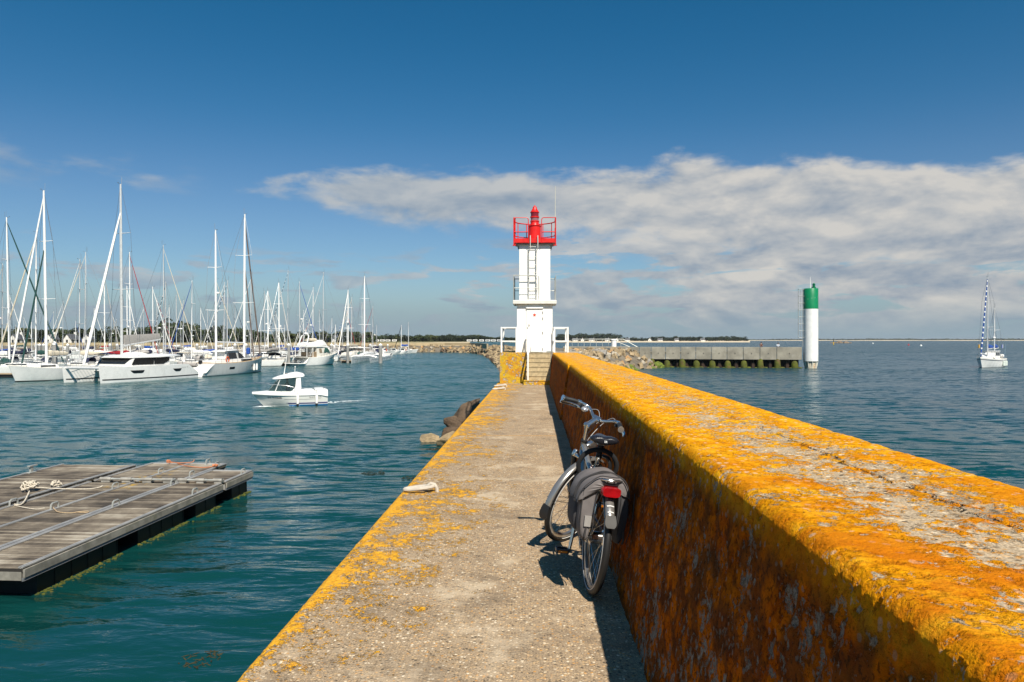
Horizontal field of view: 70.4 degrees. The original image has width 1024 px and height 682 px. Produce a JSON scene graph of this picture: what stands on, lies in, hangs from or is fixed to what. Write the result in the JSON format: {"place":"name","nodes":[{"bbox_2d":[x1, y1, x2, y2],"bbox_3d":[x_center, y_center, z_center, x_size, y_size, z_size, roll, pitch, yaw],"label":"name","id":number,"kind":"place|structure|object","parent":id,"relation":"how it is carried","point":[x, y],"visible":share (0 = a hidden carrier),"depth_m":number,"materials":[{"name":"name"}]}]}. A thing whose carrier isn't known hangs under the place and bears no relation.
{"place":"outdoors","nodes":[
{"label":"outdoors","id":0,"kind":"place"},
{"bbox_2d":[0,346,468,352],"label":"rubble slope","id":1,"kind":"structure","parent":0,"point":[437,349],"depth_m":282.39,"materials":[{"name":"stone"}]},
{"bbox_2d":[0,341,469,345],"bbox_3d":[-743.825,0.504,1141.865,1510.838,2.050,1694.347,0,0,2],"label":"shore ground","id":2,"kind":"structure","parent":0,"point":[277,342],"depth_m":346.61,"materials":[{"name":"sand"}]},
{"bbox_2d":[11,332,25,342],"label":"house","id":3,"kind":"structure","parent":2,"relation":"on","point":[20,340],"depth_m":328.78,"materials":[{"name":"paint"}]},
{"bbox_2d":[32,329,44,341],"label":"pine tree","id":4,"kind":"object","parent":2,"relation":"on","point":[39,335],"visible":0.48,"depth_m":368.08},
{"bbox_2d":[44,332,60,342],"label":"house","id":5,"kind":"structure","parent":2,"relation":"on","point":[56,339],"depth_m":320.19,"materials":[{"name":"stone"}]},
{"bbox_2d":[63,332,78,342],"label":"house","id":6,"kind":"structure","parent":2,"relation":"on","point":[67,338],"depth_m":320.06,"materials":[{"name":"paint"}]},
{"bbox_2d":[95,326,112,341],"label":"pine tree","id":7,"kind":"object","parent":2,"relation":"on","point":[100,338],"visible":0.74,"depth_m":358.73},
{"bbox_2d":[135,327,149,333],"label":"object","id":8,"kind":"object","parent":2,"relation":"on","point":[139,330],"visible":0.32,"depth_m":371.48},
{"bbox_2d":[151,322,181,341],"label":"broadleaf tree","id":9,"kind":"object","parent":2,"relation":"on","point":[173,325],"visible":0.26,"depth_m":353.57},
{"bbox_2d":[167,329,184,342],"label":"broadleaf tree","id":10,"kind":"object","parent":2,"relation":"on","point":[180,333],"visible":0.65,"depth_m":340.40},
{"bbox_2d":[184,324,202,341],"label":"broadleaf tree","id":11,"kind":"object","parent":2,"relation":"on","point":[197,335],"visible":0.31,"depth_m":364.40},
{"bbox_2d":[202,329,220,341],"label":"broadleaf tree","id":12,"kind":"object","parent":2,"relation":"on","point":[212,335],"visible":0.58,"depth_m":346.52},
{"bbox_2d":[219,328,234,341],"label":"broadleaf tree","id":13,"kind":"object","parent":2,"relation":"on","point":[231,336],"visible":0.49,"depth_m":329.87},
{"bbox_2d":[0,343,487,348],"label":"sea wall","id":14,"kind":"structure","parent":2,"relation":"on","point":[484,346],"depth_m":291.46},
{"bbox_2d":[352,331,361,341],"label":"broadleaf tree","id":15,"kind":"object","parent":2,"relation":"on","point":[357,338],"visible":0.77,"depth_m":384.15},
{"bbox_2d":[363,332,375,342],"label":"broadleaf tree","id":16,"kind":"object","parent":2,"relation":"on","point":[368,338],"visible":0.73,"depth_m":329.27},
{"bbox_2d":[0,340,1023,681],"bbox_3d":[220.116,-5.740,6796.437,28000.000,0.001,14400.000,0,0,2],"label":"sea","id":17,"kind":"structure","parent":0,"point":[236,582],"depth_m":32.65,"materials":[{"name":"liquid"}]},
{"bbox_2d":[0,373,13,377],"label":"floating dock","id":18,"kind":"object","parent":17,"relation":"on","point":[6,375],"visible":0.04,"depth_m":92.28,"materials":[{"name":"beige wood"}]},
{"bbox_2d":[0,290,31,360],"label":"sailing yacht","id":19,"kind":"object","parent":17,"relation":"on","point":[12,333],"visible":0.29,"depth_m":132.27,"materials":[{"name":"white plastic"}]},
{"bbox_2d":[0,259,38,362],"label":"sailing yacht","id":20,"kind":"object","parent":17,"relation":"on","point":[16,353],"visible":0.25,"depth_m":114.22,"materials":[{"name":"white plastic"}]},
{"bbox_2d":[15,321,44,360],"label":"sailing yacht","id":21,"kind":"object","parent":17,"relation":"on","point":[29,349],"visible":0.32,"depth_m":140.11,"materials":[{"name":"white plastic"}]},
{"bbox_2d":[0,212,65,372],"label":"sailing yacht","id":22,"kind":"object","parent":17,"relation":"on","point":[4,364],"visible":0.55,"depth_m":100.67,"materials":[{"name":"white plastic"}]},
{"bbox_2d":[0,235,78,363],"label":"sailing yacht","id":23,"kind":"object","parent":17,"relation":"on","point":[41,352],"visible":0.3,"depth_m":111.82,"materials":[{"name":"white plastic"}]},
{"bbox_2d":[8,190,80,381],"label":"sailing yacht","id":24,"kind":"object","parent":17,"relation":"on","point":[46,371],"visible":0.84,"depth_m":85.10,"materials":[{"name":"white plastic"}]},
{"bbox_2d":[52,341,57,363],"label":"mooring pile","id":25,"kind":"object","parent":17,"relation":"in","point":[54,347],"visible":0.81,"depth_m":90.75,"materials":[{"name":"grey metal"}]},
{"bbox_2d":[48,297,83,359],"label":"sailing yacht","id":26,"kind":"object","parent":17,"relation":"on","point":[73,356],"visible":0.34,"depth_m":176.34,"materials":[{"name":"white plastic"}]},
{"bbox_2d":[0,464,135,507],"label":"pontoon","id":27,"kind":"object","parent":17,"relation":"on","point":[67,476],"depth_m":21.50,"materials":[{"name":"wood"}]},
{"bbox_2d":[20,480,38,490],"bbox_3d":[-13.067,3.905,19.660,0.415,0.244,0.443,0,0,2],"label":"rope coil","id":28,"kind":"object","parent":27,"relation":"on","point":[32,484],"visible":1,"depth_m":19.58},
{"bbox_2d":[50,480,61,487],"bbox_3d":[-12.707,3.991,20.204,0.304,0.232,0.328,0,0,2],"label":"rope coil","id":29,"kind":"object","parent":27,"relation":"on","point":[55,483],"visible":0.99,"depth_m":20.13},
{"bbox_2d":[69,321,83,354],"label":"sailing yacht","id":30,"kind":"object","parent":17,"relation":"on","point":[74,352],"visible":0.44,"depth_m":235.63,"materials":[{"name":"white plastic"}]},
{"bbox_2d":[48,259,114,365],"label":"sailing yacht","id":31,"kind":"object","parent":17,"relation":"on","point":[90,361],"visible":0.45,"depth_m":107.63,"materials":[{"name":"white plastic"}]},
{"bbox_2d":[48,251,125,362],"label":"sailing yacht","id":32,"kind":"object","parent":17,"relation":"on","point":[85,345],"visible":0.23,"depth_m":115.33,"materials":[{"name":"white plastic"}]},
{"bbox_2d":[0,481,174,547],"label":"pontoon","id":33,"kind":"object","parent":17,"relation":"on","point":[17,523],"visible":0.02,"depth_m":18.19,"materials":[{"name":"wood"}]},
{"bbox_2d":[34,485,102,489],"bbox_3d":[-12.122,4.007,19.813,1.635,0.139,0.214,0,0,-22],"label":"mooring rope","id":34,"kind":"object","parent":33,"relation":"on","point":[68,488],"visible":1,"depth_m":19.79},
{"bbox_2d":[75,310,107,357],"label":"sailing yacht","id":35,"kind":"object","parent":17,"relation":"on","point":[91,348],"visible":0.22,"depth_m":179.22,"materials":[{"name":"white plastic"}]},
{"bbox_2d":[82,268,119,358],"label":"sailing yacht","id":36,"kind":"object","parent":17,"relation":"on","point":[106,322],"visible":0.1,"depth_m":123.74,"materials":[{"name":"white plastic"}]},
{"bbox_2d":[0,478,223,594],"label":"pontoon","id":37,"kind":"object","parent":17,"relation":"on","point":[40,562],"visible":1,"depth_m":15.87,"materials":[{"name":"wood"}]},
{"bbox_2d":[177,478,223,483],"bbox_3d":[-9.076,4.077,21.190,1.322,0.160,0.242,0,0,4],"label":"hinge bracket","id":38,"kind":"object","parent":37,"relation":"attached to","point":[201,480],"visible":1,"depth_m":21.09,"materials":[{"name":"metal"}]},
{"bbox_2d":[95,250,157,363],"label":"sailing yacht","id":39,"kind":"object","parent":17,"relation":"on","point":[118,352],"visible":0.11,"depth_m":111.31,"materials":[{"name":"white plastic"}]},
{"bbox_2d":[113,287,139,350],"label":"sailing yacht","id":40,"kind":"object","parent":17,"relation":"on","point":[127,323],"visible":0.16,"depth_m":131.72,"materials":[{"name":"white plastic"}]},
{"bbox_2d":[62,178,197,383],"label":"catamaran","id":41,"kind":"object","parent":17,"relation":"on","point":[138,365],"visible":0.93,"depth_m":85.11,"materials":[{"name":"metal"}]},
{"bbox_2d":[128,307,154,350],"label":"sailing yacht","id":42,"kind":"object","parent":17,"relation":"on","point":[145,347],"visible":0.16,"depth_m":196.52,"materials":[{"name":"white plastic"}]},
{"bbox_2d":[131,286,176,363],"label":"sailing yacht","id":43,"kind":"object","parent":17,"relation":"on","point":[151,351],"visible":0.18,"depth_m":119.55,"materials":[{"name":"white plastic"}]},
{"bbox_2d":[136,294,174,349],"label":"sailing yacht","id":44,"kind":"object","parent":17,"relation":"on","point":[157,327],"visible":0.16,"depth_m":146.43,"materials":[{"name":"white plastic"}]},
{"bbox_2d":[94,458,226,482],"bbox_3d":[-10.924,4.486,22.994,2.740,1.056,3.193,0,0,4],"label":"pontoon","id":45,"kind":"object","parent":17,"relation":"on","point":[162,470],"visible":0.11,"depth_m":23.03,"materials":[{"name":"wood"}]},
{"bbox_2d":[99,477,174,482],"bbox_3d":[-10.992,4.077,21.317,2.215,0.160,0.242,0,0,4],"label":"hinge bracket","id":46,"kind":"object","parent":45,"relation":"attached to","point":[130,479],"visible":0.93,"depth_m":21.23,"materials":[{"name":"metal"}]},
{"bbox_2d":[125,245,197,360],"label":"sailing yacht","id":47,"kind":"object","parent":17,"relation":"on","point":[160,351],"visible":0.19,"depth_m":126.03,"materials":[{"name":"white plastic"}]},
{"bbox_2d":[150,281,184,353],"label":"sailing yacht","id":48,"kind":"object","parent":17,"relation":"on","point":[168,349],"visible":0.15,"depth_m":134.24,"materials":[{"name":"white plastic"}]},
{"bbox_2d":[158,301,182,353],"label":"sailing yacht","id":49,"kind":"object","parent":17,"relation":"on","point":[169,327],"visible":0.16,"depth_m":177.65,"materials":[{"name":"white plastic"}]},
{"bbox_2d":[161,294,194,356],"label":"sailing yacht","id":50,"kind":"object","parent":17,"relation":"on","point":[176,328],"visible":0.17,"depth_m":156.34,"materials":[{"name":"white plastic"}]},
{"bbox_2d":[166,300,200,358],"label":"sailing yacht","id":51,"kind":"object","parent":17,"relation":"on","point":[185,349],"visible":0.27,"depth_m":151.58,"materials":[{"name":"white plastic"}]},
{"bbox_2d":[167,352,205,359],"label":"motor cruiser","id":52,"kind":"object","parent":17,"relation":"on","point":[183,354],"visible":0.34,"depth_m":131.16,"materials":[{"name":"plastic"}]},
{"bbox_2d":[169,276,214,363],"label":"sailing yacht","id":53,"kind":"object","parent":17,"relation":"on","point":[200,353],"visible":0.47,"depth_m":119.75,"materials":[{"name":"white plastic"}]},
{"bbox_2d":[187,308,212,355],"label":"sailing yacht","id":54,"kind":"object","parent":17,"relation":"on","point":[201,332],"visible":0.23,"depth_m":179.10,"materials":[{"name":"white plastic"}]},
{"bbox_2d":[178,650,223,668],"bbox_3d":[-4.703,4.782,10.901,0.617,0.036,0.667,0,0,2],"label":"seaweed clump","id":55,"kind":"object","parent":17,"relation":"on","point":[196,667],"visible":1,"depth_m":10.90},
{"bbox_2d":[192,306,219,353],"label":"sailing yacht","id":56,"kind":"object","parent":17,"relation":"on","point":[206,347],"visible":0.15,"depth_m":205.96,"materials":[{"name":"white plastic"}]},
{"bbox_2d":[185,278,240,360],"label":"sailing yacht","id":57,"kind":"object","parent":17,"relation":"on","point":[210,356],"visible":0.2,"depth_m":126.85,"materials":[{"name":"white plastic"}]},
{"bbox_2d":[188,468,252,498],"bbox_3d":[-8.949,4.487,22.234,1.470,1.056,1.837,0,0,4],"label":"pontoon","id":58,"kind":"object","parent":17,"relation":"on","point":[235,483],"visible":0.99,"depth_m":22.24,"materials":[{"name":"wood"}]},
{"bbox_2d":[201,282,249,357],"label":"sailing yacht","id":59,"kind":"object","parent":17,"relation":"on","point":[224,322],"visible":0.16,"depth_m":140.83,"materials":[{"name":"white plastic"}]},
{"bbox_2d":[191,214,261,376],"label":"sailing ketch","id":60,"kind":"object","parent":17,"relation":"on","point":[226,361],"visible":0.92,"depth_m":100.82,"materials":[{"name":"white plastic"}]},
{"bbox_2d":[177,360,201,365],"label":"inflatable dinghy","id":61,"kind":"object","parent":60,"relation":"hanging from","point":[194,363],"visible":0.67,"depth_m":95.65,"materials":[{"name":"rubber"}]},
{"bbox_2d":[202,280,255,356],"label":"sailing yacht","id":62,"kind":"object","parent":17,"relation":"on","point":[241,350],"visible":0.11,"depth_m":134.70,"materials":[{"name":"white plastic"}]},
{"bbox_2d":[217,306,248,354],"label":"sailing yacht","id":63,"kind":"object","parent":17,"relation":"on","point":[233,330],"visible":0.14,"depth_m":171.11,"materials":[{"name":"white plastic"}]},
{"bbox_2d":[227,282,283,365],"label":"sailing yacht","id":64,"kind":"object","parent":17,"relation":"on","point":[276,362],"visible":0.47,"depth_m":132.04,"materials":[{"name":"white plastic"}]},
{"bbox_2d":[242,291,286,355],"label":"sailing yacht","id":65,"kind":"object","parent":17,"relation":"on","point":[266,324],"visible":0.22,"depth_m":158.93,"materials":[{"name":"white plastic"}]},
{"bbox_2d":[248,290,281,357],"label":"sailing yacht","id":66,"kind":"object","parent":17,"relation":"on","point":[264,355],"visible":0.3,"depth_m":153.12,"materials":[{"name":"white plastic"}]},
{"bbox_2d":[262,282,293,362],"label":"sailing yacht","id":67,"kind":"object","parent":17,"relation":"on","point":[277,349],"visible":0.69,"depth_m":140.12,"materials":[{"name":"white plastic"}]},
{"bbox_2d":[265,266,311,354],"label":"sailing yacht","id":68,"kind":"object","parent":17,"relation":"on","point":[289,324],"visible":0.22,"depth_m":174.66,"materials":[{"name":"white plastic"}]},
{"bbox_2d":[287,343,289,365],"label":"mooring pile","id":69,"kind":"object","parent":17,"relation":"in","point":[288,353],"visible":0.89,"depth_m":133.77,"materials":[{"name":"grey metal"}]},
{"bbox_2d":[252,351,327,405],"bbox_3d":[-16.347,2.963,53.380,5.250,4.408,2.489,0,0,-19],"label":"pilothouse boat","id":70,"kind":"object","parent":17,"relation":"on","point":[297,395],"visible":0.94,"depth_m":52.69,"materials":[{"name":"white plastic"}]},
{"bbox_2d":[280,281,316,362],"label":"sailing yacht","id":71,"kind":"object","parent":17,"relation":"on","point":[297,348],"visible":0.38,"depth_m":154.47,"materials":[{"name":"white plastic"}]},
{"bbox_2d":[283,333,337,365],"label":"motor yacht","id":72,"kind":"object","parent":17,"relation":"on","point":[317,352],"visible":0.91,"depth_m":135.87,"materials":[{"name":"white plastic"}]},
{"bbox_2d":[293,286,338,361],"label":"sailing yacht","id":73,"kind":"object","parent":17,"relation":"on","point":[337,358],"visible":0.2,"depth_m":160.93,"materials":[{"name":"white plastic"}]},
{"bbox_2d":[298,271,344,354],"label":"sailing yacht","id":74,"kind":"object","parent":17,"relation":"on","point":[323,309],"visible":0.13,"depth_m":172.43,"materials":[{"name":"white plastic"}]},
{"bbox_2d":[326,324,345,359],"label":"sailing yacht","id":75,"kind":"object","parent":17,"relation":"on","point":[340,348],"visible":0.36,"depth_m":166.68,"materials":[{"name":"white plastic"}]},
{"bbox_2d":[334,299,370,350],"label":"sailing yacht","id":76,"kind":"object","parent":17,"relation":"on","point":[358,349],"visible":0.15,"depth_m":174.77,"materials":[{"name":"white plastic"}]},
{"bbox_2d":[336,286,369,360],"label":"sailboat","id":77,"kind":"object","parent":17,"relation":"on","point":[351,353],"visible":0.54,"depth_m":166.24,"materials":[{"name":"metal"}]},
{"bbox_2d":[341,276,391,362],"bbox_3d":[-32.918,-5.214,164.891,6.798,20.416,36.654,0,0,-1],"label":"sailboat","id":78,"kind":"object","parent":17,"relation":"on","point":[371,356],"visible":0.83,"depth_m":161.15,"materials":[{"name":"white plastic"}]},
{"bbox_2d":[361,308,390,355],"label":"sailing yacht","id":79,"kind":"object","parent":17,"relation":"on","point":[377,350],"visible":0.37,"depth_m":195.22,"materials":[{"name":"white plastic"}]},
{"bbox_2d":[395,322,412,352],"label":"sailing yacht","id":80,"kind":"object","parent":17,"relation":"on","point":[409,351],"visible":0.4,"depth_m":262.15,"materials":[{"name":"white plastic"}]},
{"bbox_2d":[397,325,417,352],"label":"sailing yacht","id":81,"kind":"object","parent":17,"relation":"on","point":[414,350],"visible":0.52,"depth_m":262.04,"materials":[{"name":"white plastic"}]},
{"bbox_2d":[420,433,438,441],"bbox_3d":[-3.905,4.667,34.360,0.933,0.601,0.564,0,0,-7],"label":"boulder","id":82,"kind":"object","parent":17,"relation":"in","point":[430,437],"visible":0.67,"depth_m":34.18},
{"bbox_2d":[237,382,646,681],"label":"pier walkway","id":83,"kind":"structure","parent":17,"relation":"in","point":[467,572],"depth_m":4.63,"materials":[{"name":"concrete"}]},
{"bbox_2d":[403,482,438,491],"bbox_3d":[-0.953,1.544,7.589,0.379,0.136,0.150,0,0,-6],"label":"mooring ring","id":84,"kind":"object","parent":83,"relation":"on","point":[430,485],"visible":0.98,"depth_m":7.56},
{"bbox_2d":[524,353,550,384],"bbox_3d":[0.928,1.002,26.506,0.980,1.114,1.638,0,0,2],"label":"stone stair","id":85,"kind":"object","parent":83,"relation":"on","point":[539,368],"visible":0.88,"depth_m":26.45,"materials":[{"name":"stone"}]},
{"bbox_2d":[527,328,529,379],"bbox_3d":[0.605,0.447,26.732,0.057,1.903,1.738,0,0,3],"label":"stair handrail","id":86,"kind":"object","parent":85,"relation":"on","point":[528,348],"visible":1,"depth_m":26.06,"materials":[{"name":"metal"}]},
{"bbox_2d":[539,395,624,595],"bbox_3d":[0.545,1.012,5.082,0.564,1.163,1.712,7,0,-4],"label":"bicycle","id":87,"kind":"object","parent":83,"relation":"on","point":[601,535],"visible":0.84,"depth_m":4.88,"materials":[{"name":"black metal"}]},
{"bbox_2d":[576,447,618,473],"bbox_3d":[0.569,0.841,4.834,0.289,0.272,0.091,7,0,-4],"label":"cable lock","id":88,"kind":"object","parent":87,"relation":"attached to","point":[583,455],"visible":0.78,"depth_m":4.81,"materials":[{"name":"black fabric"}]},
{"bbox_2d":[567,467,634,544],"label":"pannier bags","id":89,"kind":"object","parent":87,"relation":"hanging from","point":[586,485],"visible":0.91,"depth_m":4.39,"materials":[{"name":"grey fabric"}]},
{"bbox_2d":[549,353,1023,681],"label":"parapet wall","id":90,"kind":"structure","parent":83,"relation":"on","point":[760,545],"depth_m":2.29,"materials":[{"name":"orange concrete"}]},
{"bbox_2d":[436,431,454,445],"bbox_3d":[-2.856,4.549,33.063,0.947,0.986,1.282,0,0,16],"label":"boulder","id":91,"kind":"object","parent":17,"relation":"in","point":[442,440],"visible":0.36,"depth_m":32.63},
{"bbox_2d":[441,426,458,436],"bbox_3d":[-2.487,4.528,33.632,1.518,1.210,1.290,0,0,2],"label":"boulder","id":92,"kind":"object","parent":17,"relation":"in","point":[447,429],"visible":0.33,"depth_m":33.11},
{"bbox_2d":[500,351,580,382],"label":"stone platform","id":93,"kind":"structure","parent":17,"relation":"in","point":[512,366],"depth_m":26.63,"materials":[{"name":"stone"}]},
{"bbox_2d":[501,327,516,352],"bbox_3d":[-0.088,-0.048,28.678,0.628,0.978,1.940,0,0,2],"label":"platform railing","id":94,"kind":"object","parent":93,"relation":"on","point":[503,328],"visible":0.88,"depth_m":27.72,"materials":[{"name":"metal"}]},
{"bbox_2d":[513,186,556,351],"bbox_3d":[0.897,-2.818,28.626,1.688,6.517,1.754,0,0,2],"label":"lighthouse","id":95,"kind":"object","parent":93,"relation":"on","point":[534,304],"visible":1,"depth_m":27.95,"materials":[{"name":"paint"}]},
{"bbox_2d":[526,309,542,351],"bbox_3d":[0.876,-0.409,27.895,0.639,1.662,0.088,0,0,2],"label":"door","id":96,"kind":"structure","parent":95,"relation":"in","point":[534,317],"depth_m":27.91,"materials":[{"name":"metal"}]},
{"bbox_2d":[553,327,568,352],"bbox_3d":[1.905,-0.048,28.613,0.571,0.978,1.940,0,0,2],"label":"platform railing","id":97,"kind":"object","parent":93,"relation":"on","point":[566,341],"visible":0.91,"depth_m":27.65,"materials":[{"name":"metal"}]},
{"bbox_2d":[563,339,801,367],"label":"concrete jetty","id":98,"kind":"object","parent":17,"relation":"in","point":[740,357],"visible":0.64,"depth_m":125.31,"materials":[{"name":"concrete"}]},
{"bbox_2d":[798,279,817,367],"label":"light tower","id":99,"kind":"structure","parent":17,"relation":"in","point":[809,337],"depth_m":122.31,"materials":[{"name":"metal"}]},
{"bbox_2d":[977,276,1007,367],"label":"sailing ketch","id":100,"kind":"object","parent":17,"relation":"on","point":[989,359],"visible":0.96,"depth_m":126.84,"materials":[{"name":"white plastic"}]},
{"bbox_2d":[0,0,1023,338],"label":"sky","id":101,"kind":"structure","parent":0,"point":[707,161],"materials":[{"name":"blue"}]},
{"bbox_2d":[482,345,655,376],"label":"rubble mound","id":102,"kind":"object","parent":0,"point":[634,360],"visible":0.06,"depth_m":122.15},
{"bbox_2d":[76,344,656,369],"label":"rubble","id":103,"kind":"object","parent":102,"relation":"on","point":[598,354],"visible":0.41,"depth_m":137.52,"materials":[{"name":"stone"}]},
{"bbox_3d":[-2.272,4.434,35.626,1.199,0.910,2.225,19,2,24],"label":"boulder","id":104,"kind":"object","parent":102,"relation":"on","visible":0},
{"bbox_2d":[443,416,461,426],"bbox_3d":[-2.866,3.991,34.661,0.914,0.788,0.821,12,-40,-9],"label":"boulder","id":105,"kind":"object","parent":104,"relation":"on","point":[454,421],"visible":0.76,"depth_m":34.45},
{"bbox_2d":[454,398,479,422],"bbox_3d":[-2.278,3.495,35.145,2.027,0.984,1.118,-44,22,-11],"label":"boulder","id":106,"kind":"object","parent":104,"relation":"on","point":[464,411],"visible":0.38,"depth_m":34.81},
{"bbox_2d":[569,341,749,341],"bbox_3d":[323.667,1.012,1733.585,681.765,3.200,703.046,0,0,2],"label":"sandy point","id":107,"kind":"structure","parent":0,"point":[662,341],"depth_m":1451.49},
{"bbox_2d":[749,340,1023,340],"bbox_3d":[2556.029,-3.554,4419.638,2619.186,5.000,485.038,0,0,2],"label":"beach","id":108,"kind":"structure","parent":0,"point":[889,340],"depth_m":4251.67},
{"bbox_2d":[749,338,1023,339],"bbox_3d":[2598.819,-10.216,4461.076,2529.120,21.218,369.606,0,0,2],"label":"woods","id":109,"kind":"object","parent":108,"relation":"on","point":[895,339],"visible":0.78,"depth_m":4358.77,"materials":[{"name":"plant"}]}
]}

